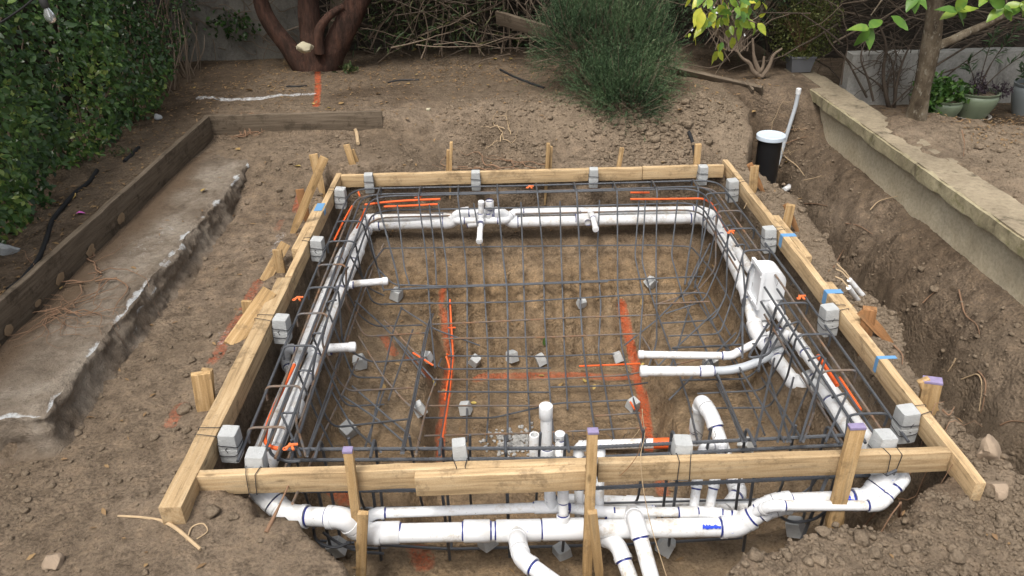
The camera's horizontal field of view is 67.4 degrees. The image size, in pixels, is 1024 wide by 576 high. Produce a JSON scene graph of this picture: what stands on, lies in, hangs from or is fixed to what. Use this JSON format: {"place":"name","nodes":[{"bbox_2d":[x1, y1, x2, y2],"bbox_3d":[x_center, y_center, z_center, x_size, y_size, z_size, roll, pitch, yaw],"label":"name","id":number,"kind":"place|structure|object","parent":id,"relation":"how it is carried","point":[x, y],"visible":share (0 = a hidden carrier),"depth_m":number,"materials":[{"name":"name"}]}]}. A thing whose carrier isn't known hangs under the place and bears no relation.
{"place":"outdoors","nodes":[
{"label":"outdoors","id":0,"kind":"place"},
{"bbox_2d":[0,0,1023,575],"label":"ground","id":1,"kind":"structure","parent":0,"point":[234,550],"depth_m":4.66,"materials":[{"name":"soil"}]},
{"bbox_2d":[0,243,19,255],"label":"stone","id":2,"kind":"object","parent":1,"relation":"on","point":[5,249],"visible":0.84,"depth_m":3.98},
{"bbox_2d":[6,169,98,289],"bbox_3d":[-2.549,-0.373,4.301,0.090,0.056,1.603,-7,30,-11],"label":"irrigation hose","id":3,"kind":"object","parent":1,"relation":"on","point":[55,215],"visible":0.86,"depth_m":4.30,"materials":[{"name":"rubber"}]},
{"bbox_2d":[41,553,64,570],"bbox_3d":[-1.490,0.892,2.492,0.065,0.059,0.060,-1,29,-1],"label":"stone","id":4,"kind":"object","parent":1,"relation":"on","point":[54,561],"visible":1,"depth_m":2.48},
{"bbox_2d":[0,0,175,157],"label":"side fence","id":5,"kind":"object","parent":1,"relation":"on","point":[55,27],"depth_m":6.10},
{"bbox_2d":[0,0,204,243],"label":"green hedge","id":6,"kind":"object","parent":1,"relation":"on","point":[24,158],"visible":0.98,"depth_m":4.81,"materials":[{"name":"green plant"}]},
{"bbox_2d":[0,0,55,23],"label":"string light","id":7,"kind":"object","parent":6,"relation":"hanging from","point":[49,16],"visible":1,"depth_m":3.37,"materials":[{"name":"glass"}]},
{"bbox_2d":[0,116,213,345],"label":"old board","id":8,"kind":"object","parent":1,"relation":"on","point":[22,299],"visible":0.99,"depth_m":4.13,"materials":[{"name":"brown wood"}]},
{"bbox_2d":[0,150,249,466],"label":"old footing","id":9,"kind":"object","parent":1,"relation":"on","point":[49,395],"visible":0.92,"depth_m":3.69,"materials":[{"name":"concrete"}]},
{"bbox_2d":[4,280,135,348],"bbox_3d":[-2.075,0.141,3.586,0.623,0.270,0.642,-14,31,-22],"label":"root tangle","id":10,"kind":"object","parent":9,"relation":"on","point":[66,311],"visible":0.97,"depth_m":3.56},
{"bbox_2d":[17,240,159,339],"bbox_3d":[-2.147,-0.019,3.897,0.578,0.262,0.955,-14,32,-23],"label":"root tangle","id":11,"kind":"object","parent":9,"relation":"on","point":[101,280],"visible":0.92,"depth_m":3.84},
{"bbox_2d":[117,515,200,550],"bbox_3d":[-1.194,0.820,2.631,0.383,0.020,0.057,12,31,22],"label":"dry stick","id":12,"kind":"object","parent":1,"relation":"on","point":[184,535],"visible":1,"depth_m":2.63,"materials":[{"name":"wood"}]},
{"bbox_2d":[191,370,214,411],"bbox_3d":[-1.283,0.490,3.216,0.075,0.327,0.031,-7,31,-20],"label":"wooden stake","id":13,"kind":"object","parent":1,"relation":"on","point":[203,391],"visible":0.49,"depth_m":3.16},
{"bbox_2d":[158,277,293,524],"bbox_3d":[-1.183,0.385,3.362,0.081,0.093,1.661,-1,29,-1],"label":"form board","id":14,"kind":"object","parent":1,"relation":"on","point":[178,500],"visible":0.94,"depth_m":3.11,"materials":[{"name":"wood"}]},
{"bbox_2d":[194,425,243,462],"bbox_3d":[-1.134,0.603,2.980,0.167,0.135,0.081,3,30,0],"label":"concrete spacer","id":15,"kind":"object","parent":14,"relation":"attached to","point":[230,440],"visible":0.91,"depth_m":2.95,"materials":[{"name":"concrete"}]},
{"bbox_2d":[256,313,291,343],"bbox_3d":[-1.155,0.194,3.719,0.167,0.135,0.081,4,30,2],"label":"concrete spacer","id":16,"kind":"object","parent":14,"relation":"attached to","point":[281,325],"visible":0.92,"depth_m":3.69,"materials":[{"name":"concrete"}]},
{"bbox_2d":[166,0,299,61],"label":"garden wall","id":17,"kind":"structure","parent":1,"relation":"on","point":[287,19],"depth_m":7.63,"materials":[{"name":"concrete"}]},
{"bbox_2d":[167,0,299,62],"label":"creeper","id":18,"kind":"object","parent":17,"relation":"attached to","point":[229,29],"visible":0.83,"depth_m":7.51,"materials":[{"name":"green plant"}]},
{"bbox_2d":[223,286,275,344],"bbox_3d":[-1.280,0.145,3.763,0.078,0.024,0.381,33,45,-12],"label":"wooden stake","id":19,"kind":"object","parent":1,"relation":"on","point":[240,331],"visible":0.79,"depth_m":3.74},
{"bbox_2d":[259,241,289,280],"bbox_3d":[-1.324,-0.142,4.286,0.060,0.021,0.270,30,57,-16],"label":"wooden stake","id":20,"kind":"object","parent":1,"relation":"on","point":[269,271],"visible":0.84,"depth_m":4.26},
{"bbox_2d":[264,485,288,532],"bbox_3d":[-0.818,0.774,2.694,0.017,0.025,0.215,3,29,7],"label":"dry stick","id":21,"kind":"object","parent":1,"relation":"on","point":[270,523],"visible":1,"depth_m":2.65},
{"bbox_2d":[272,249,285,272],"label":"wooden stake","id":22,"kind":"object","parent":1,"relation":"on","point":[278,260],"visible":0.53,"depth_m":4.24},
{"bbox_2d":[204,110,382,134],"bbox_3d":[-1.672,-1.270,5.909,1.351,0.155,0.039,-2,29,-1],"label":"old board","id":23,"kind":"object","parent":1,"relation":"on","point":[228,124],"visible":0.91,"depth_m":5.89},
{"bbox_2d":[295,188,308,221],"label":"wooden stake","id":24,"kind":"object","parent":1,"relation":"on","point":[300,193],"visible":0.52,"depth_m":4.79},
{"bbox_2d":[291,204,316,258],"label":"form board","id":25,"kind":"object","parent":1,"relation":"on","point":[300,238],"visible":0.48,"depth_m":4.56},
{"bbox_2d":[290,155,327,232],"bbox_3d":[-1.232,-0.530,4.609,0.052,0.594,0.022,23,26,-15],"label":"wooden stake","id":26,"kind":"object","parent":1,"relation":"on","point":[310,190],"visible":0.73,"depth_m":4.58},
{"bbox_2d":[253,0,370,71],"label":"red barked tree","id":27,"kind":"object","parent":1,"relation":"on","point":[328,52],"visible":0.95,"depth_m":7.09,"materials":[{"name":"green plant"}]},
{"bbox_2d":[296,41,313,53],"bbox_3d":[-1.878,-2.179,6.953,0.135,0.107,0.123,5,30,11],"label":"stone","id":28,"kind":"object","parent":27,"relation":"on","point":[303,47],"visible":1,"depth_m":6.92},
{"bbox_2d":[285,173,341,289],"bbox_3d":[-1.207,-0.428,4.827,0.042,0.092,1.680,-2,29,-1],"label":"form board","id":29,"kind":"object","parent":1,"relation":"on","point":[299,263],"visible":0.7,"depth_m":4.57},
{"bbox_2d":[303,236,325,261],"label":"concrete spacer","id":30,"kind":"object","parent":29,"relation":"attached to","point":[317,246],"visible":0.9,"depth_m":4.46,"materials":[{"name":"concrete"}]},
{"bbox_2d":[329,186,346,208],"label":"concrete spacer","id":31,"kind":"object","parent":29,"relation":"attached to","point":[340,195],"visible":0.91,"depth_m":5.14,"materials":[{"name":"concrete"}]},
{"bbox_2d":[309,153,324,198],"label":"wooden stake","id":32,"kind":"object","parent":1,"relation":"on","point":[314,158],"visible":0.55,"depth_m":5.06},
{"bbox_2d":[325,536,347,557],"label":"pit spacer","id":33,"kind":"object","parent":1,"relation":"on","point":[339,552],"visible":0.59,"depth_m":3.10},
{"bbox_2d":[338,419,359,438],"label":"pit spacer","id":34,"kind":"object","parent":1,"relation":"on","point":[347,432],"visible":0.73,"depth_m":3.94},
{"bbox_2d":[343,144,355,164],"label":"wooden stake","id":35,"kind":"object","parent":1,"relation":"on","point":[349,154],"visible":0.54,"depth_m":5.37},
{"bbox_2d":[342,446,360,548],"bbox_3d":[-0.575,0.852,2.837,0.036,0.667,0.028,0,29,-1],"label":"wooden stake","id":36,"kind":"object","parent":1,"relation":"on","point":[351,473],"visible":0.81,"depth_m":2.73,"materials":[{"name":"beige wood"}]},
{"bbox_2d":[352,353,366,370],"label":"pit spacer","id":37,"kind":"object","parent":1,"relation":"on","point":[361,364],"visible":0.8,"depth_m":4.44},
{"bbox_2d":[356,510,368,575],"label":"wooden stake","id":38,"kind":"object","parent":1,"relation":"on","point":[361,542],"visible":1,"depth_m":2.81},
{"bbox_2d":[389,286,402,301],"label":"pit spacer","id":39,"kind":"object","parent":1,"relation":"on","point":[396,295],"visible":0.91,"depth_m":5.10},
{"bbox_2d":[196,458,596,493],"bbox_3d":[-0.414,0.685,2.796,1.445,0.093,0.042,-2,29,-1],"label":"form board","id":40,"kind":"object","parent":1,"relation":"on","point":[333,478],"visible":0.63,"depth_m":2.77,"materials":[{"name":"wood"}]},
{"bbox_2d":[245,446,269,494],"bbox_3d":[-0.942,0.684,2.821,0.079,0.170,0.126,3,29,-4],"label":"concrete spacer","id":41,"kind":"object","parent":40,"relation":"attached to","point":[256,457],"visible":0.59,"depth_m":2.79,"materials":[{"name":"concrete"}]},
{"bbox_2d":[452,437,469,468],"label":"concrete spacer","id":42,"kind":"object","parent":40,"relation":"attached to","point":[459,450],"visible":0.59,"depth_m":2.80,"materials":[{"name":"concrete"}]},
{"bbox_2d":[414,464,585,495],"bbox_3d":[-0.041,0.694,2.766,0.610,0.095,0.042,-2,29,-1],"label":"form board","id":43,"kind":"object","parent":40,"relation":"attached to","point":[498,480],"visible":0.94,"depth_m":2.75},
{"bbox_2d":[286,0,663,65],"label":"dry vine thicket","id":44,"kind":"object","parent":1,"relation":"on","point":[455,21],"visible":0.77,"depth_m":7.43,"materials":[{"name":"brown plant"}]},
{"bbox_2d":[495,10,558,40],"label":"old board","id":45,"kind":"object","parent":44,"relation":"on","point":[511,21],"visible":0.67,"depth_m":7.03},
{"bbox_2d":[477,541,498,552],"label":"pit spacer","id":46,"kind":"object","parent":1,"relation":"on","point":[488,547],"visible":0.36,"depth_m":3.10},
{"bbox_2d":[432,151,544,206],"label":"dead twigs","id":47,"kind":"object","parent":1,"relation":"on","point":[511,160],"visible":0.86,"depth_m":5.71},
{"bbox_2d":[341,167,641,186],"bbox_3d":[-0.141,-0.788,5.443,2.127,0.092,0.041,-2,29,-1],"label":"form board","id":48,"kind":"object","parent":1,"relation":"on","point":[496,176],"visible":0.89,"depth_m":5.42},
{"bbox_2d":[364,172,374,193],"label":"concrete spacer","id":49,"kind":"object","parent":48,"relation":"attached to","point":[369,182],"visible":0.99,"depth_m":5.35,"materials":[{"name":"concrete"}]},
{"bbox_2d":[471,169,480,190],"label":"concrete spacer","id":50,"kind":"object","parent":48,"relation":"attached to","point":[475,178],"visible":1,"depth_m":5.36,"materials":[{"name":"concrete"}]},
{"bbox_2d":[588,167,598,187],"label":"concrete spacer","id":51,"kind":"object","parent":48,"relation":"attached to","point":[593,175],"visible":0.98,"depth_m":5.37,"materials":[{"name":"concrete"}]},
{"bbox_2d":[479,422,533,456],"bbox_3d":[0.005,0.871,4.293,0.352,0.038,0.306,-11,30,-17],"label":"gravel patch","id":52,"kind":"object","parent":1,"relation":"on","point":[517,440],"visible":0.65,"depth_m":4.31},
{"bbox_2d":[0,91,1023,575],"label":"soil clods","id":53,"kind":"object","parent":1,"relation":"on","point":[954,549],"visible":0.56,"depth_m":3.40,"materials":[{"name":"soil"}]},
{"bbox_2d":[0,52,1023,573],"bbox_3d":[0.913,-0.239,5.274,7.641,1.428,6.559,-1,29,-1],"label":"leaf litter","id":54,"kind":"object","parent":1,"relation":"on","point":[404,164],"visible":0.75,"depth_m":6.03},
{"bbox_2d":[529,431,538,456],"bbox_3d":[0.112,0.808,3.822,0.052,0.200,0.052,-1,29,-1],"label":"drain stub","id":55,"kind":"object","parent":1,"relation":"on","point":[533,438],"visible":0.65,"depth_m":3.79,"materials":[{"name":"plastic"}]},
{"bbox_2d":[539,402,554,456],"bbox_3d":[0.147,0.670,3.233,0.068,0.440,0.066,-1,29,-1],"label":"cleanout riser","id":56,"kind":"object","parent":1,"relation":"on","point":[545,413],"visible":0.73,"depth_m":3.15,"materials":[{"name":"plastic"}]},
{"bbox_2d":[544,143,549,204],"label":"wooden stake","id":57,"kind":"object","parent":1,"relation":"on","point":[547,159],"visible":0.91,"depth_m":5.43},
{"bbox_2d":[552,541,571,560],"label":"pit spacer","id":58,"kind":"object","parent":1,"relation":"on","point":[560,555],"visible":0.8,"depth_m":3.15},
{"bbox_2d":[236,179,909,560],"bbox_3d":[0.195,0.349,4.221,2.658,0.874,3.085,-1,29,-1],"label":"rebar cage","id":59,"kind":"object","parent":1,"relation":"on","point":[292,447],"visible":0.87,"depth_m":4.13,"materials":[{"name":"metal"}]},
{"bbox_2d":[272,207,849,451],"bbox_3d":[0.211,0.118,4.399,2.654,0.314,2.506,-1,29,-1],"label":"pvc pipework","id":60,"kind":"object","parent":59,"relation":"attached to","point":[754,325],"visible":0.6,"depth_m":4.72,"materials":[{"name":"plastic"}]},
{"bbox_2d":[467,199,493,243],"bbox_3d":[-0.218,-0.466,5.216,0.194,0.217,0.356,-1,29,-1],"label":"jet cluster","id":61,"kind":"object","parent":60,"relation":"attached to","point":[482,213],"visible":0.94,"depth_m":5.25,"materials":[{"name":"plastic"}]},
{"bbox_2d":[255,205,871,446],"bbox_3d":[0.173,0.136,4.284,2.749,0.174,2.683,-1,29,-1],"label":"pvc pipework","id":62,"kind":"object","parent":60,"relation":"attached to","point":[737,251],"visible":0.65,"depth_m":4.79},
{"bbox_2d":[746,257,785,319],"bbox_3d":[1.433,0.046,4.347,0.156,0.403,0.192,-1,29,-1],"label":"skimmer box","id":63,"kind":"object","parent":60,"relation":"attached to","point":[764,272],"visible":0.81,"depth_m":4.27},
{"bbox_2d":[638,320,800,376],"bbox_3d":[1.097,0.259,4.253,0.824,0.297,0.523,-1,29,-1],"label":"skimmer plumbing","id":64,"kind":"object","parent":63,"relation":"attached to","point":[699,371],"visible":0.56,"depth_m":4.14,"materials":[{"name":"plastic"}]},
{"bbox_2d":[741,263,753,358],"bbox_3d":[1.287,0.115,4.231,0.039,0.371,0.449,8,30,15],"label":"flexible conduit","id":65,"kind":"object","parent":63,"relation":"attached to","point":[742,326],"visible":1,"depth_m":4.30,"materials":[{"name":"plastic"}]},
{"bbox_2d":[250,440,898,575],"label":"pvc pipework","id":66,"kind":"object","parent":1,"relation":"on","point":[517,535],"visible":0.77,"depth_m":2.88,"materials":[{"name":"plastic"}]},
{"bbox_2d":[600,536,637,575],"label":"pvc pipework","id":67,"kind":"object","parent":66,"relation":"attached to","point":[617,547],"visible":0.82,"depth_m":2.85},
{"bbox_2d":[368,439,910,575],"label":"pvc pipework","id":68,"kind":"object","parent":66,"relation":"attached to","point":[634,516],"visible":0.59,"depth_m":2.93,"materials":[{"name":"plastic"}]},
{"bbox_2d":[582,427,598,575],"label":"wooden stake","id":69,"kind":"object","parent":1,"relation":"on","point":[591,467],"visible":0.93,"depth_m":2.73,"materials":[{"name":"brown wood"}]},
{"bbox_2d":[587,509,602,575],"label":"wooden stake","id":70,"kind":"object","parent":1,"relation":"on","point":[595,540],"visible":1,"depth_m":2.77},
{"bbox_2d":[517,0,699,140],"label":"rosemary bush","id":71,"kind":"object","parent":1,"relation":"on","point":[615,64],"visible":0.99,"depth_m":6.05,"materials":[{"name":"green plant"}]},
{"bbox_2d":[569,437,752,510],"bbox_3d":[0.714,0.918,3.747,0.859,0.445,0.838,4,29,10],"label":"pvc pipework","id":72,"kind":"object","parent":1,"relation":"on","point":[614,498],"visible":0.3,"depth_m":3.34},
{"bbox_2d":[689,395,746,509],"bbox_3d":[0.949,0.757,3.510,0.137,0.320,0.603,-2,29,-2],"label":"arched riser","id":73,"kind":"object","parent":72,"relation":"attached to","point":[704,409],"visible":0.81,"depth_m":3.53,"materials":[{"name":"plastic"}]},
{"bbox_2d":[655,538,675,558],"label":"pit spacer","id":74,"kind":"object","parent":1,"relation":"on","point":[665,550],"visible":0.79,"depth_m":3.14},
{"bbox_2d":[319,0,1023,58],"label":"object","id":75,"kind":"object","parent":1,"relation":"on","point":[911,32],"visible":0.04,"depth_m":8.01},
{"bbox_2d":[642,164,723,178],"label":"form board","id":76,"kind":"object","parent":1,"relation":"on","point":[675,171],"visible":0.94,"depth_m":5.44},
{"bbox_2d":[696,164,707,184],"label":"concrete spacer","id":77,"kind":"object","parent":76,"relation":"attached to","point":[702,172],"visible":0.98,"depth_m":5.38,"materials":[{"name":"concrete"}]},
{"bbox_2d":[693,143,701,185],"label":"wooden stake","id":78,"kind":"object","parent":1,"relation":"on","point":[697,153],"visible":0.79,"depth_m":5.43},
{"bbox_2d":[669,65,763,95],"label":"old board","id":79,"kind":"object","parent":1,"relation":"on","point":[717,78],"visible":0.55,"depth_m":6.68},
{"bbox_2d":[659,0,834,78],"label":"shrub","id":80,"kind":"object","parent":1,"relation":"on","point":[757,70],"visible":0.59,"depth_m":6.77,"materials":[{"name":"green plant"}]},
{"bbox_2d":[749,165,758,192],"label":"wooden stake","id":81,"kind":"object","parent":1,"relation":"on","point":[753,177],"visible":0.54,"depth_m":5.14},
{"bbox_2d":[755,130,785,183],"bbox_3d":[2.034,-0.869,6.189,0.224,0.762,0.224,-1,29,-1],"label":"sump canister","id":82,"kind":"object","parent":1,"relation":"on","point":[769,148],"visible":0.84,"depth_m":6.02,"materials":[{"name":"black plastic"}]},
{"bbox_2d":[597,446,951,481],"bbox_3d":[0.955,0.646,2.814,1.285,0.092,0.041,-2,29,-1],"label":"form board","id":83,"kind":"object","parent":1,"relation":"on","point":[778,464],"visible":0.93,"depth_m":2.79,"materials":[{"name":"wood"}]},
{"bbox_2d":[670,434,692,481],"bbox_3d":[0.628,0.643,2.844,0.079,0.170,0.126,1,29,2],"label":"concrete spacer","id":84,"kind":"object","parent":83,"relation":"attached to","point":[681,444],"visible":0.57,"depth_m":2.81,"materials":[{"name":"concrete"}]},
{"bbox_2d":[866,428,902,474],"bbox_3d":[1.381,0.624,2.854,0.079,0.170,0.126,-2,29,-6],"label":"concrete spacer","id":85,"kind":"object","parent":83,"relation":"attached to","point":[883,438],"visible":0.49,"depth_m":2.83,"materials":[{"name":"concrete"}]},
{"bbox_2d":[783,203,794,227],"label":"wooden stake","id":86,"kind":"object","parent":1,"relation":"on","point":[788,214],"visible":0.5,"depth_m":4.58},
{"bbox_2d":[779,88,800,163],"bbox_3d":[2.279,-1.222,6.407,0.193,0.865,0.043,-23,35,-33],"label":"grey conduit","id":87,"kind":"object","parent":1,"relation":"on","point":[796,101],"visible":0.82,"depth_m":6.32,"materials":[{"name":"plastic"}]},
{"bbox_2d":[773,215,811,262],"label":"form board","id":88,"kind":"object","parent":1,"relation":"on","point":[797,242],"visible":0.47,"depth_m":4.36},
{"bbox_2d":[785,515,804,538],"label":"pit spacer","id":89,"kind":"object","parent":1,"relation":"on","point":[794,530],"visible":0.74,"depth_m":3.11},
{"bbox_2d":[826,282,859,323],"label":"form board","id":90,"kind":"object","parent":1,"relation":"on","point":[846,302],"visible":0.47,"depth_m":3.75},
{"bbox_2d":[664,0,1023,81],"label":"dead branch tangle","id":91,"kind":"object","parent":1,"relation":"on","point":[913,16],"visible":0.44,"depth_m":6.93,"materials":[{"name":"brown plant"}]},
{"bbox_2d":[825,423,866,528],"bbox_3d":[1.206,0.736,2.813,0.059,0.591,0.028,-2,29,-1],"label":"wooden stake","id":92,"kind":"object","parent":1,"relation":"in","point":[849,458],"visible":0.81,"depth_m":2.75,"materials":[{"name":"brown wood"}]},
{"bbox_2d":[836,269,865,295],"bbox_3d":[1.806,0.035,3.981,0.276,0.271,0.086,-1,29,-1],"label":"white conduit","id":93,"kind":"object","parent":1,"relation":"on","point":[855,286],"visible":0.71,"depth_m":3.92,"materials":[{"name":"plastic"}]},
{"bbox_2d":[684,0,1023,120],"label":"citrus tree","id":94,"kind":"object","parent":1,"relation":"on","point":[933,43],"visible":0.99,"depth_m":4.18,"materials":[{"name":"green plant"}]},
{"bbox_2d":[722,159,985,500],"bbox_3d":[1.581,-0.088,4.120,0.042,0.093,3.306,-1,29,-1],"label":"form board","id":95,"kind":"object","parent":1,"relation":"on","point":[966,475],"visible":0.81,"depth_m":3.40,"materials":[{"name":"wood"}]},
{"bbox_2d":[725,178,743,202],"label":"concrete spacer","id":96,"kind":"object","parent":95,"relation":"attached to","point":[732,187],"visible":0.88,"depth_m":5.16,"materials":[{"name":"concrete"}]},
{"bbox_2d":[760,225,784,253],"bbox_3d":[1.532,-0.288,4.513,0.127,0.150,0.081,-5,26,2],"label":"concrete spacer","id":97,"kind":"object","parent":95,"relation":"attached to","point":[769,235],"visible":0.9,"depth_m":4.48,"materials":[{"name":"concrete"}]},
{"bbox_2d":[817,303,848,336],"bbox_3d":[1.554,0.151,3.719,0.128,0.150,0.081,-8,28,-4],"label":"concrete spacer","id":98,"kind":"object","parent":95,"relation":"attached to","point":[828,315],"visible":0.93,"depth_m":3.69,"materials":[{"name":"concrete"}]},
{"bbox_2d":[890,403,931,443],"bbox_3d":[1.574,0.532,3.030,0.128,0.150,0.081,-7,32,-2],"label":"concrete spacer","id":99,"kind":"object","parent":95,"relation":"attached to","point":[906,418],"visible":0.88,"depth_m":3.00,"materials":[{"name":"concrete"}]},
{"bbox_2d":[858,305,876,355],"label":"wooden stake","id":100,"kind":"object","parent":1,"relation":"on","point":[870,313],"visible":0.6,"depth_m":3.56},
{"bbox_2d":[857,308,892,342],"bbox_3d":[1.706,0.193,3.577,0.245,0.048,0.023,45,19,-7],"label":"wooden stake","id":101,"kind":"object","parent":1,"relation":"on","point":[878,329],"visible":0.67,"depth_m":3.56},
{"bbox_2d":[784,68,1023,305],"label":"retaining wall","id":102,"kind":"structure","parent":1,"relation":"on","point":[977,221],"depth_m":4.75,"materials":[{"name":"concrete"}]},
{"bbox_2d":[766,0,844,72],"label":"potted plant","id":103,"kind":"object","parent":102,"relation":"on","point":[801,59],"visible":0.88,"depth_m":6.83,"materials":[{"name":"green plant"}]},
{"bbox_2d":[862,401,980,531],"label":"dead twigs","id":104,"kind":"object","parent":1,"relation":"on","point":[899,506],"visible":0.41,"depth_m":2.94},
{"bbox_2d":[919,375,942,415],"bbox_3d":[1.687,0.481,3.122,0.071,0.271,0.042,6,31,20],"label":"wooden stake","id":105,"kind":"object","parent":1,"relation":"on","point":[929,395],"visible":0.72,"depth_m":3.07,"materials":[{"name":"brown wood"}]},
{"bbox_2d":[839,47,1023,104],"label":"concrete wall","id":106,"kind":"structure","parent":1,"relation":"on","point":[1010,73],"depth_m":6.49,"materials":[{"name":"concrete"}]},
{"bbox_2d":[824,17,998,107],"bbox_3d":[3.259,-1.829,6.374,1.387,0.794,0.561,8,30,15],"label":"bare vine","id":107,"kind":"object","parent":106,"relation":"attached to","point":[884,87],"visible":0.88,"depth_m":6.39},
{"bbox_2d":[908,69,976,116],"bbox_3d":[3.471,-1.531,6.170,0.592,0.421,0.353,-1,29,-1],"label":"potted plant","id":108,"kind":"object","parent":1,"relation":"on","point":[943,99],"visible":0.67,"depth_m":6.10,"materials":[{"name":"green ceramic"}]},
{"bbox_2d":[976,434,1001,460],"bbox_3d":[1.784,0.608,2.859,0.105,0.122,0.071,-18,33,-27],"label":"stone","id":109,"kind":"object","parent":1,"relation":"on","point":[989,448],"visible":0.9,"depth_m":2.83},
{"bbox_2d":[955,15,1023,120],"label":"plant pot","id":110,"kind":"object","parent":1,"relation":"on","point":[984,101],"visible":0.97,"depth_m":6.11,"materials":[{"name":"green ceramic"}]},
{"bbox_2d":[984,481,1008,500],"bbox_3d":[1.709,0.712,2.707,0.069,0.072,0.099,-1,29,-1],"label":"stone","id":111,"kind":"object","parent":1,"relation":"on","point":[1000,489],"visible":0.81,"depth_m":2.67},
{"bbox_2d":[1011,61,1023,115],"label":"plant pot","id":112,"kind":"object","parent":1,"relation":"on","point":[1017,101],"visible":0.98,"depth_m":6.21,"materials":[{"name":"grey ceramic"}]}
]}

